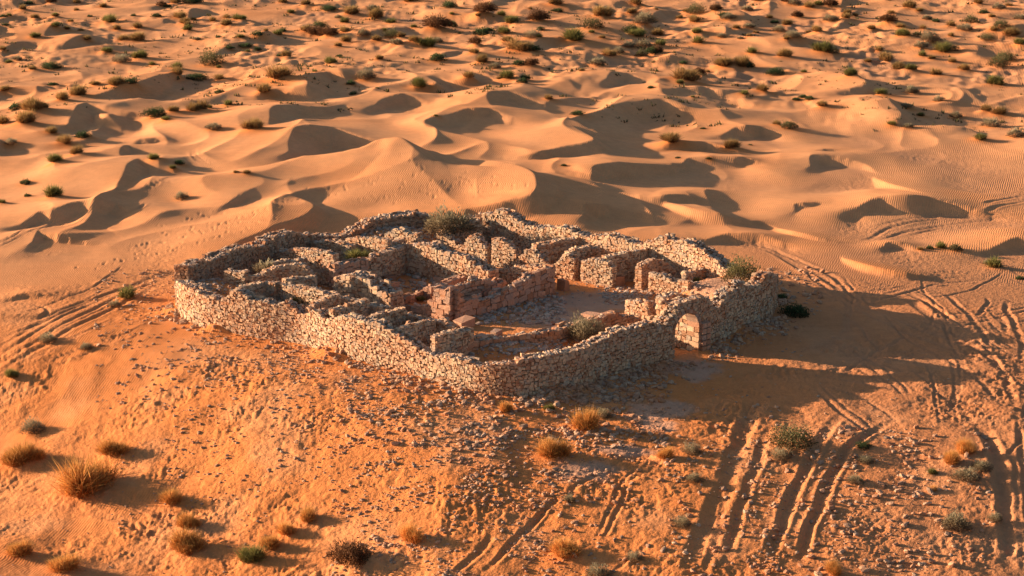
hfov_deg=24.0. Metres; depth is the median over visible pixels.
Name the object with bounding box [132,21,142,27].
grass tuft
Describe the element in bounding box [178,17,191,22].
grass tuft
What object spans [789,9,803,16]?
dead bush
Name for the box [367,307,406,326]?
ruined wall
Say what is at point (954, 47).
shrub
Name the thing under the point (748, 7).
bush
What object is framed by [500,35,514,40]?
grass tuft
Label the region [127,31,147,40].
grass tuft
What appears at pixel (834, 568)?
grass tuft
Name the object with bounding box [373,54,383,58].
grass tuft
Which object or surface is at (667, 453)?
grass tuft
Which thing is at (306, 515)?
grass tuft
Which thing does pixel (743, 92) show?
grass tuft
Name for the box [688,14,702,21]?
grass tuft
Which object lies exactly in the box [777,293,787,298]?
bush
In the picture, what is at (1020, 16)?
bush
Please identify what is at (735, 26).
grass tuft
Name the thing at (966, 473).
bush
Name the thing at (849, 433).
loose rock
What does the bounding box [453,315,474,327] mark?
fallen block
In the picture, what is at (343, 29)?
grass tuft
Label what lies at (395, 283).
fallen block
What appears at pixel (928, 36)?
bush
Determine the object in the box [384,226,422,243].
ruined wall
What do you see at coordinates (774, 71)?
bush
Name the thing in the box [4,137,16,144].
bush
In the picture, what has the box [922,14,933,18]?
bush
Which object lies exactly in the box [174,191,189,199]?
bush
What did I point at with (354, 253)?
grass tuft
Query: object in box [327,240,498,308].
ruined building
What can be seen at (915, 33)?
shrub
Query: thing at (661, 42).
grass tuft
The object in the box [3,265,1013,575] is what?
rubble
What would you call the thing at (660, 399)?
loose rock
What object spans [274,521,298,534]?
grass tuft
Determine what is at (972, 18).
shrub
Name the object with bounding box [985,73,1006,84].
desert shrub
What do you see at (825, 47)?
shrub
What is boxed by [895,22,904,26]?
grass tuft
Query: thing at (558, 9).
bush
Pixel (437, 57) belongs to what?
bush
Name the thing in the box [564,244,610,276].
ruined wall
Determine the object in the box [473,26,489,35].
bush
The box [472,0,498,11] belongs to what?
dead bush
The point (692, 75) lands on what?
grass tuft
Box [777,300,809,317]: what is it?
bush
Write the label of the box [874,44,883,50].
grass tuft
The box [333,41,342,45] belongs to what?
grass tuft
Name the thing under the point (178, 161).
bush
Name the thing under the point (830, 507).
loose rock
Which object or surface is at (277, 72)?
grass tuft
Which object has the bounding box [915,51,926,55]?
grass tuft
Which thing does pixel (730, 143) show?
grass tuft
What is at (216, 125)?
bush
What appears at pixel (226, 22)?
grass tuft
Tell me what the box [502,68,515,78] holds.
grass tuft
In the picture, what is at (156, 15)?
bush
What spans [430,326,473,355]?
ruined wall
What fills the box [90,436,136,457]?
grass tuft
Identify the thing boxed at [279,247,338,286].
ruined wall
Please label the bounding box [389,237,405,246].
ruined wall
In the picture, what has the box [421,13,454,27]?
dead bush
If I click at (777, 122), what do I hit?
grass tuft
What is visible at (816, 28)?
grass tuft
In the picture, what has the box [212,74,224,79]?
grass tuft
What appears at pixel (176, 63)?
grass tuft
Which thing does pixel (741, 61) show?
grass tuft
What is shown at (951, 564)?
loose rock
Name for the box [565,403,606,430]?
grass tuft
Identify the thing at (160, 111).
bush
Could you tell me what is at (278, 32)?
grass tuft
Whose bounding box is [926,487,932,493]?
loose rock
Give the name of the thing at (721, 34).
bush
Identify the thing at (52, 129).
grass tuft
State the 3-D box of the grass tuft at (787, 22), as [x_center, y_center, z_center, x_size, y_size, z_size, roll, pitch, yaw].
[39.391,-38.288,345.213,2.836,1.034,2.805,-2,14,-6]
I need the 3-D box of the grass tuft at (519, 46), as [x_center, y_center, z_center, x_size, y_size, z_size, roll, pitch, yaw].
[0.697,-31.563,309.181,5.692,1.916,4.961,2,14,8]
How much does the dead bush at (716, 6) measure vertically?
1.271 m
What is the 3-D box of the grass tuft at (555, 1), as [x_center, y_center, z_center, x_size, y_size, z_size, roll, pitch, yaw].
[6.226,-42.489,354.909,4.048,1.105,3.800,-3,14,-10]
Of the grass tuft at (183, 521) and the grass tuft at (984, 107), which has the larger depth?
the grass tuft at (984, 107)
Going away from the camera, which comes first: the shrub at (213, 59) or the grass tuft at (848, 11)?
the shrub at (213, 59)
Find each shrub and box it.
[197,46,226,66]
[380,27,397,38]
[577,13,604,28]
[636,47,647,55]
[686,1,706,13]
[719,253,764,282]
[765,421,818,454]
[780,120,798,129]
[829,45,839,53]
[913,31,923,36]
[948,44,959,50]
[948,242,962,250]
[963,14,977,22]
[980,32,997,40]
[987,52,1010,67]
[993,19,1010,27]
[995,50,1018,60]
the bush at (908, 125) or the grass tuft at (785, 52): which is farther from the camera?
the grass tuft at (785, 52)
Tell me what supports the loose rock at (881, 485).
on the ground
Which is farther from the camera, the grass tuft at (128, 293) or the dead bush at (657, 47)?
the dead bush at (657, 47)
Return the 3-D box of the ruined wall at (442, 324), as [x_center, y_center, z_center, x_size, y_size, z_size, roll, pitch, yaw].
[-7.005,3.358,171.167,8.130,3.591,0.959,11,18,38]
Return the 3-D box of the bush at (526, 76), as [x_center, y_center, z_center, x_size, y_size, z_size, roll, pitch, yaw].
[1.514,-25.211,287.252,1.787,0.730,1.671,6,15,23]
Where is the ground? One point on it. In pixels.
(850, 200)
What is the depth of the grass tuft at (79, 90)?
268.80 m
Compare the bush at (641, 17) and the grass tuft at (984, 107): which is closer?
the grass tuft at (984, 107)
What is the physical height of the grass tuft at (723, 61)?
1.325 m
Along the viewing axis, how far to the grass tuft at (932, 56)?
312.40 m
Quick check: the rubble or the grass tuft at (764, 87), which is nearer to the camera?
the rubble
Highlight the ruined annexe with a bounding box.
[402,263,555,320]
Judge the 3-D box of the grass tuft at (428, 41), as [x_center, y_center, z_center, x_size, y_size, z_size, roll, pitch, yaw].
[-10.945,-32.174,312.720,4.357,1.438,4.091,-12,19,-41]
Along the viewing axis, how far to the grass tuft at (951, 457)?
148.85 m
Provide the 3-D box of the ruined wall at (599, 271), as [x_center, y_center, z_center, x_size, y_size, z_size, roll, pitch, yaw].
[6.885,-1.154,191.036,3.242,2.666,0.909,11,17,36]
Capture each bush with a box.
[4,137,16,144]
[8,101,21,109]
[12,56,21,60]
[19,414,45,434]
[20,178,29,184]
[36,332,56,343]
[41,60,62,69]
[75,130,91,138]
[78,341,93,349]
[108,300,120,306]
[112,52,131,62]
[125,76,137,83]
[138,105,166,116]
[150,13,160,16]
[155,0,166,5]
[174,159,184,164]
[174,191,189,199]
[180,0,201,3]
[185,71,210,80]
[204,122,221,129]
[238,43,252,47]
[250,30,262,35]
[251,258,276,272]
[305,24,322,33]
[312,20,328,27]
[316,26,339,34]
[320,4,337,10]
[326,536,374,568]
[346,79,355,84]
[354,66,376,79]
[357,27,372,35]
[367,4,380,8]
[387,38,402,44]
[420,200,481,234]
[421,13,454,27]
[427,53,447,60]
[432,37,443,42]
[442,0,458,7]
[466,35,481,43]
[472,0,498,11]
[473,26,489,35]
[487,62,501,68]
[512,59,524,65]
[516,78,527,82]
[519,74,532,78]
[521,28,542,37]
[524,57,539,64]
[525,6,550,19]
[528,44,542,50]
[550,8,562,11]
[562,492,574,502]
[564,310,608,342]
[570,109,583,115]
[584,561,614,575]
[588,56,605,64]
[596,407,613,417]
[612,45,624,52]
[620,40,637,46]
[621,23,642,32]
[625,550,644,562]
[632,9,657,23]
[635,39,653,46]
[645,46,660,53]
[649,44,663,51]
[671,514,691,527]
[680,441,703,454]
[685,470,704,482]
[693,68,705,73]
[709,2,722,9]
[715,32,727,37]
[720,11,735,18]
[740,5,753,9]
[743,23,755,27]
[745,62,755,67]
[763,66,785,74]
[770,25,785,30]
[770,447,792,461]
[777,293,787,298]
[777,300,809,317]
[781,28,803,37]
[788,0,801,5]
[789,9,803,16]
[821,13,839,20]
[823,0,838,5]
[846,473,863,484]
[853,440,873,450]
[858,454,874,464]
[878,10,898,20]
[901,102,914,107]
[902,123,914,127]
[905,84,919,92]
[913,39,928,47]
[919,27,941,40]
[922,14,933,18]
[932,95,946,101]
[939,507,973,532]
[947,466,980,482]
[949,111,962,117]
[956,23,972,30]
[971,458,993,471]
[978,8,989,13]
[980,116,1001,126]
[986,510,1002,522]
[992,2,1006,8]
[1005,127,1023,136]
[1012,14,1023,19]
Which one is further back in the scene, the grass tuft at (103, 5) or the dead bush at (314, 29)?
the grass tuft at (103, 5)
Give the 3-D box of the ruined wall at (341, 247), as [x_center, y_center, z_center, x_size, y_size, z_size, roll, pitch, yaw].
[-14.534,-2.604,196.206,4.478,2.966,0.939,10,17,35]
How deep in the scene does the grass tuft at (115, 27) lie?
330.86 m
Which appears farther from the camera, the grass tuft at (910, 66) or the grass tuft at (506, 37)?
the grass tuft at (506, 37)
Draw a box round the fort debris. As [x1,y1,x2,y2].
[194,225,710,356]
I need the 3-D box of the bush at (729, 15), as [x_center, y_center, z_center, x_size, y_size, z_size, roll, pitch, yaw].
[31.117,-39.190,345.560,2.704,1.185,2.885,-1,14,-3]
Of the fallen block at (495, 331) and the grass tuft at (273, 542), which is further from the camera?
the fallen block at (495, 331)
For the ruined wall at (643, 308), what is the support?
on the ground
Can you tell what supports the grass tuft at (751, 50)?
on the ground
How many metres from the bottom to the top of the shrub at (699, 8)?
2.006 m
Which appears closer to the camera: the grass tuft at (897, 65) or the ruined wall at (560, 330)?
the ruined wall at (560, 330)
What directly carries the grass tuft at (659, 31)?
on the ground
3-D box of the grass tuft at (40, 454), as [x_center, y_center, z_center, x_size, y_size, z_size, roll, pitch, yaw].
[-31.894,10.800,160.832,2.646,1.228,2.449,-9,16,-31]
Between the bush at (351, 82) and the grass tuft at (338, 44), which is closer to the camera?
the bush at (351, 82)
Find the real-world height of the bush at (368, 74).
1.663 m
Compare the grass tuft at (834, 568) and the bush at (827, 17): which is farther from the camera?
the bush at (827, 17)
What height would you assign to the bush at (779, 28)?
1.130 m
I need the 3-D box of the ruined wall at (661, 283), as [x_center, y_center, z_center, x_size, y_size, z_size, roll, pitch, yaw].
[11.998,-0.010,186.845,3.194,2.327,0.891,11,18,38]
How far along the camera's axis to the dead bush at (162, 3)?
351.98 m
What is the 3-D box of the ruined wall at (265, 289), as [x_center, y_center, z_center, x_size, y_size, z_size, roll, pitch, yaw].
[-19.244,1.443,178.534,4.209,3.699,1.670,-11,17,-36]
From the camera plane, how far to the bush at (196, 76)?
287.83 m
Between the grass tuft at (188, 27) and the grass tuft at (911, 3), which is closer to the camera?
the grass tuft at (188, 27)
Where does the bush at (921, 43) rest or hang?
on the ground
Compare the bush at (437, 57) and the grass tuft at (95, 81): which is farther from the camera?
the bush at (437, 57)
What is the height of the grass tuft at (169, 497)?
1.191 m
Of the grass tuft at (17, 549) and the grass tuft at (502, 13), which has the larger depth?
the grass tuft at (502, 13)
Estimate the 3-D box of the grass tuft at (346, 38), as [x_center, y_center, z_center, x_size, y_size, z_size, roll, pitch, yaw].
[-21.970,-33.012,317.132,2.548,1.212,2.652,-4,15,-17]
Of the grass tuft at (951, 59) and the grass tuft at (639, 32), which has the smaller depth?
the grass tuft at (951, 59)
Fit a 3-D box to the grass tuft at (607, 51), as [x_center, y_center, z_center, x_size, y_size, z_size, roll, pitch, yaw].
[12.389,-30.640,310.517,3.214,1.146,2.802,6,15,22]
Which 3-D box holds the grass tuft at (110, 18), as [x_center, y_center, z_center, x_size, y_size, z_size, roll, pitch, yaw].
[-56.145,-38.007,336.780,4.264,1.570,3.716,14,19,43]
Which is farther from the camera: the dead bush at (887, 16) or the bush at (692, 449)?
the dead bush at (887, 16)
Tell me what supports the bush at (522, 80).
on the ground
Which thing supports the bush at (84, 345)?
on the ground
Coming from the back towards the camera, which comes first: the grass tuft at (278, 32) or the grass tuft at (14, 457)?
the grass tuft at (278, 32)
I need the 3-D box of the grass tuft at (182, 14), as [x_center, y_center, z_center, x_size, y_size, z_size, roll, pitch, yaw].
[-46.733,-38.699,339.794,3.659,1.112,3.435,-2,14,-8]
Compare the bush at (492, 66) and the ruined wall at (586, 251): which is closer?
the ruined wall at (586, 251)
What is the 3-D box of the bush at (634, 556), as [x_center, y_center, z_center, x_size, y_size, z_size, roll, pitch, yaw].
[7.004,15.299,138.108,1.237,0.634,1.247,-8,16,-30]
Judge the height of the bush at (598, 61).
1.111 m
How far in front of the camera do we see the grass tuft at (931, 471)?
147.79 m
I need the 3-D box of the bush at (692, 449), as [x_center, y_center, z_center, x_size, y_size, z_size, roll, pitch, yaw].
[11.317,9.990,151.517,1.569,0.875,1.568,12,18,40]
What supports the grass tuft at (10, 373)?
on the ground
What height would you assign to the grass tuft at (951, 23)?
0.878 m
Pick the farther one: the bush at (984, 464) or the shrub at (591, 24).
the shrub at (591, 24)
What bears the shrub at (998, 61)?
on the ground
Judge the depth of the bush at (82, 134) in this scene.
246.60 m
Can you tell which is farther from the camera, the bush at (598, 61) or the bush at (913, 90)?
the bush at (598, 61)
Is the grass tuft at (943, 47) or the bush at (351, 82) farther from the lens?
the grass tuft at (943, 47)
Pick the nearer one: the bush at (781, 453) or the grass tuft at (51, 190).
the bush at (781, 453)
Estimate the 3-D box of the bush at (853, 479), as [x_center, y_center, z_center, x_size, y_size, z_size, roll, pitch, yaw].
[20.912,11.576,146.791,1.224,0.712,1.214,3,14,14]
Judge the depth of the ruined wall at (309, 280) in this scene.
181.36 m
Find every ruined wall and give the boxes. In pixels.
[223,268,249,284]
[229,281,279,300]
[247,262,316,282]
[265,257,307,266]
[276,282,365,306]
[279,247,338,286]
[282,275,317,286]
[304,293,340,312]
[311,238,355,260]
[329,298,369,317]
[345,235,392,253]
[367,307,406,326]
[369,302,458,332]
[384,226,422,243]
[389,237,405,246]
[394,319,436,346]
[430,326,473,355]
[436,230,491,263]
[437,216,482,243]
[463,311,641,351]
[491,237,579,280]
[531,236,578,263]
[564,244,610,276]
[580,257,616,286]
[601,247,647,281]
[625,298,653,320]
[634,258,677,290]
[648,271,681,294]
[653,296,685,317]
[655,291,682,302]
[681,265,705,280]
[681,278,710,292]
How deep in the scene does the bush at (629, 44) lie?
317.98 m
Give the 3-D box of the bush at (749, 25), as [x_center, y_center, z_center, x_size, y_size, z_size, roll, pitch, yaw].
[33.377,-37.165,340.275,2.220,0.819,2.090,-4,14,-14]
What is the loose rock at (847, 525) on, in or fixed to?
on the ground
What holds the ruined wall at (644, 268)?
on the ground
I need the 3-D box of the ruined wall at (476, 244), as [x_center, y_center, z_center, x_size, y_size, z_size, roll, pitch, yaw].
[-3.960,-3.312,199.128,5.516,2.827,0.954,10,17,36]
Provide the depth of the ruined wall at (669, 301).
180.70 m
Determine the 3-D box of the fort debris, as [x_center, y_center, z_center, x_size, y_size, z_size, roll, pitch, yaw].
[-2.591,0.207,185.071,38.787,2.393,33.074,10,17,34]
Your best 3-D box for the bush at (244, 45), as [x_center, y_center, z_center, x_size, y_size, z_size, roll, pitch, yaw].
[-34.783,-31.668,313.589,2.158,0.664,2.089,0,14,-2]
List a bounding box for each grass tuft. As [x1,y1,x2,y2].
[0,84,10,90]
[0,115,11,123]
[0,439,39,466]
[1,537,39,558]
[3,368,20,377]
[11,108,39,122]
[14,94,49,110]
[18,4,28,8]
[22,443,50,460]
[27,31,41,36]
[29,14,40,17]
[41,182,65,196]
[41,452,129,500]
[42,124,57,132]
[42,153,65,161]
[42,549,89,574]
[51,21,60,26]
[55,133,74,143]
[56,91,72,99]
[68,83,89,94]
[69,144,84,153]
[83,34,91,39]
[90,79,100,84]
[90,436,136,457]
[99,2,108,6]
[100,46,114,51]
[101,13,120,22]
[103,75,127,85]
[111,24,120,29]
[114,283,138,299]
[116,34,128,40]
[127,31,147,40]
[129,49,149,58]
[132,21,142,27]
[147,152,159,158]
[157,487,184,504]
[162,526,211,555]
[164,64,185,74]
[166,105,180,110]
[168,0,181,2]
[169,61,182,67]
[172,11,189,17]
[172,510,203,528]
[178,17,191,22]
[180,24,193,29]
[183,98,212,110]
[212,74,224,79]
[219,17,233,24]
[222,99,235,104]
[229,13,246,19]
[232,541,271,563]
[238,117,267,128]
[253,82,275,91]
[255,532,285,548]
[261,65,295,78]
[272,28,285,34]
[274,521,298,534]
[279,50,292,56]
[295,504,317,522]
[298,0,312,4]
[300,24,311,30]
[321,54,340,63]
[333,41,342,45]
[338,15,351,22]
[338,26,351,31]
[339,34,353,41]
[340,4,361,13]
[343,249,370,258]
[366,5,384,17]
[370,33,382,39]
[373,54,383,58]
[383,17,398,22]
[394,32,407,36]
[396,520,427,543]
[408,34,422,40]
[408,75,427,86]
[410,36,438,46]
[415,295,425,300]
[461,70,475,77]
[466,47,479,52]
[474,52,488,61]
[495,26,511,33]
[496,10,508,15]
[497,399,514,412]
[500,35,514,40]
[501,36,534,50]
[502,14,520,23]
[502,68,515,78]
[530,431,577,460]
[542,404,558,411]
[544,93,552,98]
[544,536,584,558]
[547,0,564,3]
[555,25,587,40]
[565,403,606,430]
[590,2,618,15]
[601,46,616,55]
[624,7,638,12]
[624,27,647,36]
[630,0,644,3]
[650,27,665,34]
[654,38,666,44]
[657,132,684,142]
[657,445,677,459]
[667,65,705,80]
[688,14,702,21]
[690,27,704,32]
[690,34,703,42]
[711,56,734,65]
[721,136,742,148]
[731,24,742,28]
[733,55,753,66]
[739,89,749,94]
[746,45,759,52]
[754,82,770,90]
[771,119,780,124]
[776,46,796,56]
[781,18,792,24]
[802,0,814,6]
[806,24,824,31]
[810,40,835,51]
[812,0,823,4]
[814,100,827,105]
[820,559,843,575]
[839,12,851,17]
[843,7,854,14]
[843,67,860,75]
[866,24,875,28]
[871,87,890,93]
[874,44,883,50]
[874,50,897,60]
[887,120,896,124]
[890,60,906,69]
[893,26,912,35]
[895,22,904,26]
[900,0,919,7]
[903,63,918,69]
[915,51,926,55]
[926,468,938,474]
[927,54,935,58]
[928,67,943,74]
[932,40,953,51]
[935,239,947,248]
[939,448,964,465]
[946,21,956,25]
[948,57,956,61]
[950,436,981,455]
[955,63,971,69]
[972,133,988,139]
[979,103,992,110]
[984,254,1006,267]
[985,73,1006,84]
[989,25,997,30]
[990,106,1007,114]
[999,26,1021,34]
[1012,37,1023,43]
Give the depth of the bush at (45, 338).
177.00 m
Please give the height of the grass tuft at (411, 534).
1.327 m
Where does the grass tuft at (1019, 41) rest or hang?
on the ground
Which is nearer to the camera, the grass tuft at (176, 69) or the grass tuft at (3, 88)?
the grass tuft at (3, 88)
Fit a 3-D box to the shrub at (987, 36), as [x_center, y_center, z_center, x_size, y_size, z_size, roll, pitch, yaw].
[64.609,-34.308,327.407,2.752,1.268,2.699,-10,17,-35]
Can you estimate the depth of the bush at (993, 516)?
141.62 m
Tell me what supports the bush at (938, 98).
on the ground
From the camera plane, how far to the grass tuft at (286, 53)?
304.73 m
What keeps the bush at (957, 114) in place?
on the ground
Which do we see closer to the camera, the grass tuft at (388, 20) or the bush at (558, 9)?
the grass tuft at (388, 20)
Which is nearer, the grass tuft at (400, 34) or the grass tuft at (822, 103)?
the grass tuft at (822, 103)
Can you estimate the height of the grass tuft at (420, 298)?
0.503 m
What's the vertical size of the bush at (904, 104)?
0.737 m
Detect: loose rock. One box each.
[579,400,586,405]
[657,397,665,402]
[807,554,814,558]
[827,505,834,509]
[843,523,851,527]
[844,431,854,435]
[860,567,869,572]
[878,483,884,488]
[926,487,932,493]
[948,561,954,566]
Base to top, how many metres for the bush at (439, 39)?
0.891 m
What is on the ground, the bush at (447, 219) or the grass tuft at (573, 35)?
the grass tuft at (573, 35)
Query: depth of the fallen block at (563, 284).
189.06 m
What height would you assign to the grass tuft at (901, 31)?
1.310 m
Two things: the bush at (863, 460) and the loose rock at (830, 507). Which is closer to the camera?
the loose rock at (830, 507)
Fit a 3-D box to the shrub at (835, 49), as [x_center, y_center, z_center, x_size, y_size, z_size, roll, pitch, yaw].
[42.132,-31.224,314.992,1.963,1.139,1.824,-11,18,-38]
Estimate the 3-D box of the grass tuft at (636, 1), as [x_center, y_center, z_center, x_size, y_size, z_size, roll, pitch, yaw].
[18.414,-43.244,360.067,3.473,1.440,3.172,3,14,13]
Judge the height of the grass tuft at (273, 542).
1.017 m
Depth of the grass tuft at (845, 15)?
348.54 m
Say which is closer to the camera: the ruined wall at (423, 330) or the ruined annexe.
the ruined wall at (423, 330)
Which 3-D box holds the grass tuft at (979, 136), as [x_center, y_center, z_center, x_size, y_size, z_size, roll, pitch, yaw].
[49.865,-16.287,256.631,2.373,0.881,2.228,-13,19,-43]
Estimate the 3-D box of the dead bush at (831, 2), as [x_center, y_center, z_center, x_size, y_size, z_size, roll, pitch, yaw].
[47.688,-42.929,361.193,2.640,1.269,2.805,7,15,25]
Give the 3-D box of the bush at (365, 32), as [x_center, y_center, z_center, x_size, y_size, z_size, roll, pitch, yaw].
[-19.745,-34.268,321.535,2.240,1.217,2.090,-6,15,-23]
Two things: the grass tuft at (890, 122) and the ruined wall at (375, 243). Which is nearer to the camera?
the ruined wall at (375, 243)
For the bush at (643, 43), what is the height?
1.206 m
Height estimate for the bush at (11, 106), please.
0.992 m
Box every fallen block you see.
[383,274,396,280]
[390,281,399,286]
[433,277,444,281]
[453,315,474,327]
[475,333,488,338]
[490,328,502,335]
[557,278,569,290]
[581,311,600,317]
[616,275,624,285]
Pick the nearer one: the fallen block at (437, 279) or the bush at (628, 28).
the fallen block at (437, 279)
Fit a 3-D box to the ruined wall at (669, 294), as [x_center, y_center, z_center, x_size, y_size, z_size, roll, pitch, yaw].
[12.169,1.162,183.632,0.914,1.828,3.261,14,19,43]
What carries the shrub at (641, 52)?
on the ground
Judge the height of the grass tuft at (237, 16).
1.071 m
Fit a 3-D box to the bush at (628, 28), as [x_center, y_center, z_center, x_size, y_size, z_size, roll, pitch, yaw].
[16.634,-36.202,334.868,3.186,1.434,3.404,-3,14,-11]
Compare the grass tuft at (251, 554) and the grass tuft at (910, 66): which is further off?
the grass tuft at (910, 66)
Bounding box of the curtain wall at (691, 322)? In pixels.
[174,207,778,395]
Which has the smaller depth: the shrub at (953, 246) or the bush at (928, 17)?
the shrub at (953, 246)
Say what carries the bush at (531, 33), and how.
on the ground
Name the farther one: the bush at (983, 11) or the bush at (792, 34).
the bush at (983, 11)
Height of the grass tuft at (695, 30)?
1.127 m
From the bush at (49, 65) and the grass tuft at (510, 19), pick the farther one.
the grass tuft at (510, 19)
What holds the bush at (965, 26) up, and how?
on the ground
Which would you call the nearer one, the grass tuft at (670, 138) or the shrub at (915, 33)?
the grass tuft at (670, 138)
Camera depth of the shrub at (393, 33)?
320.95 m
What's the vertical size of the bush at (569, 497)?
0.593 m
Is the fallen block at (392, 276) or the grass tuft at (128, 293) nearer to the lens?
the grass tuft at (128, 293)
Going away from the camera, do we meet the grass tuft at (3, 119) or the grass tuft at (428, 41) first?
the grass tuft at (3, 119)
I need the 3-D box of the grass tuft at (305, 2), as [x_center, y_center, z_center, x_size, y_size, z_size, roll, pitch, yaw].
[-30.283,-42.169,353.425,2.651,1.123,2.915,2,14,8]
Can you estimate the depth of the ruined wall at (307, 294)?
177.05 m
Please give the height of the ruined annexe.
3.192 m
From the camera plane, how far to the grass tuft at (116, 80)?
274.08 m
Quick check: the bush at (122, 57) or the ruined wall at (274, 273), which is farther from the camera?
the bush at (122, 57)
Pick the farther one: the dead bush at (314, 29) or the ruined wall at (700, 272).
the dead bush at (314, 29)
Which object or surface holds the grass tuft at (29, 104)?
on the ground
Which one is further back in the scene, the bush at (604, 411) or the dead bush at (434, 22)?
the dead bush at (434, 22)
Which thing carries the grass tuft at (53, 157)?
on the ground
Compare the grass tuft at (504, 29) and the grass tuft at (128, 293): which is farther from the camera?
the grass tuft at (504, 29)
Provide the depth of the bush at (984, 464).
147.92 m
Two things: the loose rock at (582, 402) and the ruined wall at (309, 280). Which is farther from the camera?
the ruined wall at (309, 280)
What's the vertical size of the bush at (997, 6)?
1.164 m
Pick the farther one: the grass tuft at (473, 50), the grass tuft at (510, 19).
the grass tuft at (510, 19)
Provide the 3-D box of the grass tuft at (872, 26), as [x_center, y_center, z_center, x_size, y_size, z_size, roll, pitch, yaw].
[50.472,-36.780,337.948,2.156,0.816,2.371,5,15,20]
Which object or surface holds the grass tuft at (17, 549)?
on the ground
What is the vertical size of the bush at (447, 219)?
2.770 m
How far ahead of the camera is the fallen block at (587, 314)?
180.99 m
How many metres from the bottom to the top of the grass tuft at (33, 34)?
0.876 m
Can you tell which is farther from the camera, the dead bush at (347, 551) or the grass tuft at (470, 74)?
the grass tuft at (470, 74)
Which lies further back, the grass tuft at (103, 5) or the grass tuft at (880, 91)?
the grass tuft at (103, 5)
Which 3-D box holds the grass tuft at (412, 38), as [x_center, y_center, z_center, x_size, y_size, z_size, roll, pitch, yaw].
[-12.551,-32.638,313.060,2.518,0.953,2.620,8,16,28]
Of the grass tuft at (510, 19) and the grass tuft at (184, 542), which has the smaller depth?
the grass tuft at (184, 542)
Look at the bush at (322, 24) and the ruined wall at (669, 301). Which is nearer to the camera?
the ruined wall at (669, 301)
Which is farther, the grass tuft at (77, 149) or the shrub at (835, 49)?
the shrub at (835, 49)
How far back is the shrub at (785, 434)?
151.70 m
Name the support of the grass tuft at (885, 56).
on the ground
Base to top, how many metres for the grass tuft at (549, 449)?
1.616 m
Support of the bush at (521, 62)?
on the ground
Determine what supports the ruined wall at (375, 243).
on the ground
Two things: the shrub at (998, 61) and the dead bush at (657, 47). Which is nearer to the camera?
the shrub at (998, 61)
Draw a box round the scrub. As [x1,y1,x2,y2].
[0,0,1022,131]
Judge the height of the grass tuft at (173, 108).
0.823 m
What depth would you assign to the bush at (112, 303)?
184.56 m
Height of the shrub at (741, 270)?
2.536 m
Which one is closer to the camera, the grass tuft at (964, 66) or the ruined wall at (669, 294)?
the ruined wall at (669, 294)
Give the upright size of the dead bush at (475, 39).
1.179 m
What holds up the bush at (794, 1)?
on the ground
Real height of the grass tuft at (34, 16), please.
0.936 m
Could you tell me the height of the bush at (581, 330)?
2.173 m
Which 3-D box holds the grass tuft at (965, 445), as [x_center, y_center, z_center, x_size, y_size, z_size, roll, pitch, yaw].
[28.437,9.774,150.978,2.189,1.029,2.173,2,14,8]
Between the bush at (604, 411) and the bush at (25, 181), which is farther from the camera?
the bush at (25, 181)
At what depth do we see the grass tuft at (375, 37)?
316.58 m
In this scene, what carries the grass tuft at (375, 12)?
on the ground
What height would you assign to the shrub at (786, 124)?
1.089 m
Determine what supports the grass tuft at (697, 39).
on the ground
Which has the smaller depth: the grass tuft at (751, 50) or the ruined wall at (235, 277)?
the ruined wall at (235, 277)
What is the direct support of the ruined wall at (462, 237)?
on the ground
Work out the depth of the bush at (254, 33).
318.61 m
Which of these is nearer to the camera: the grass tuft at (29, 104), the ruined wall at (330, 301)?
the ruined wall at (330, 301)
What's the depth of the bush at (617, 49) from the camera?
313.50 m
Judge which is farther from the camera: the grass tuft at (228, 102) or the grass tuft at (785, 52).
the grass tuft at (785, 52)
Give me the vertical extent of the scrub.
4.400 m
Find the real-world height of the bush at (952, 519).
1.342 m
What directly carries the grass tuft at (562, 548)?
on the ground
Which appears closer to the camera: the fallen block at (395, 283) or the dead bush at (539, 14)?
the fallen block at (395, 283)
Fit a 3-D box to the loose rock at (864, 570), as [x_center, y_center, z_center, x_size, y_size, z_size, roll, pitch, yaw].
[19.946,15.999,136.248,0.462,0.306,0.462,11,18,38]
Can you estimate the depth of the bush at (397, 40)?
312.72 m
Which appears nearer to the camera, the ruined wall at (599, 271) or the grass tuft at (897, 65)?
the ruined wall at (599, 271)
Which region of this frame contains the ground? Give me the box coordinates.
[0,0,1023,575]
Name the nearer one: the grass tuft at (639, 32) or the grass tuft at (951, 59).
the grass tuft at (951, 59)
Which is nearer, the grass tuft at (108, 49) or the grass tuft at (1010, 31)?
the grass tuft at (108, 49)
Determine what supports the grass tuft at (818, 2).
on the ground
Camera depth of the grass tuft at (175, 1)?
356.68 m
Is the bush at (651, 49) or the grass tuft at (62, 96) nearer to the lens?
the grass tuft at (62, 96)
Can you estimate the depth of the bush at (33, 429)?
164.88 m
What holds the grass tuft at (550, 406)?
on the ground
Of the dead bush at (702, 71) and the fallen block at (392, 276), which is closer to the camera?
the fallen block at (392, 276)
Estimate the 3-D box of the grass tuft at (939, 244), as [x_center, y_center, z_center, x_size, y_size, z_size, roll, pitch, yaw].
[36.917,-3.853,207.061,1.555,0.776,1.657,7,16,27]
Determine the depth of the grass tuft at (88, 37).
317.75 m
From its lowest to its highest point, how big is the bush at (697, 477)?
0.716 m
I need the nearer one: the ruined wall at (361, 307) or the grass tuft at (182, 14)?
the ruined wall at (361, 307)
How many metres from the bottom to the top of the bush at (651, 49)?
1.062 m
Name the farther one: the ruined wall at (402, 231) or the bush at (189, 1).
the bush at (189, 1)
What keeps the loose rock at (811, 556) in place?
on the ground
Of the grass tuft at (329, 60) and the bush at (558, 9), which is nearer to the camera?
the grass tuft at (329, 60)
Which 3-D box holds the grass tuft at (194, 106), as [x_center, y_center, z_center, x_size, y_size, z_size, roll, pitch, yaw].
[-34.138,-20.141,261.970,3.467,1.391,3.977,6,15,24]
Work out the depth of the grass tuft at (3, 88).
276.93 m
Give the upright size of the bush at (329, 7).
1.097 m

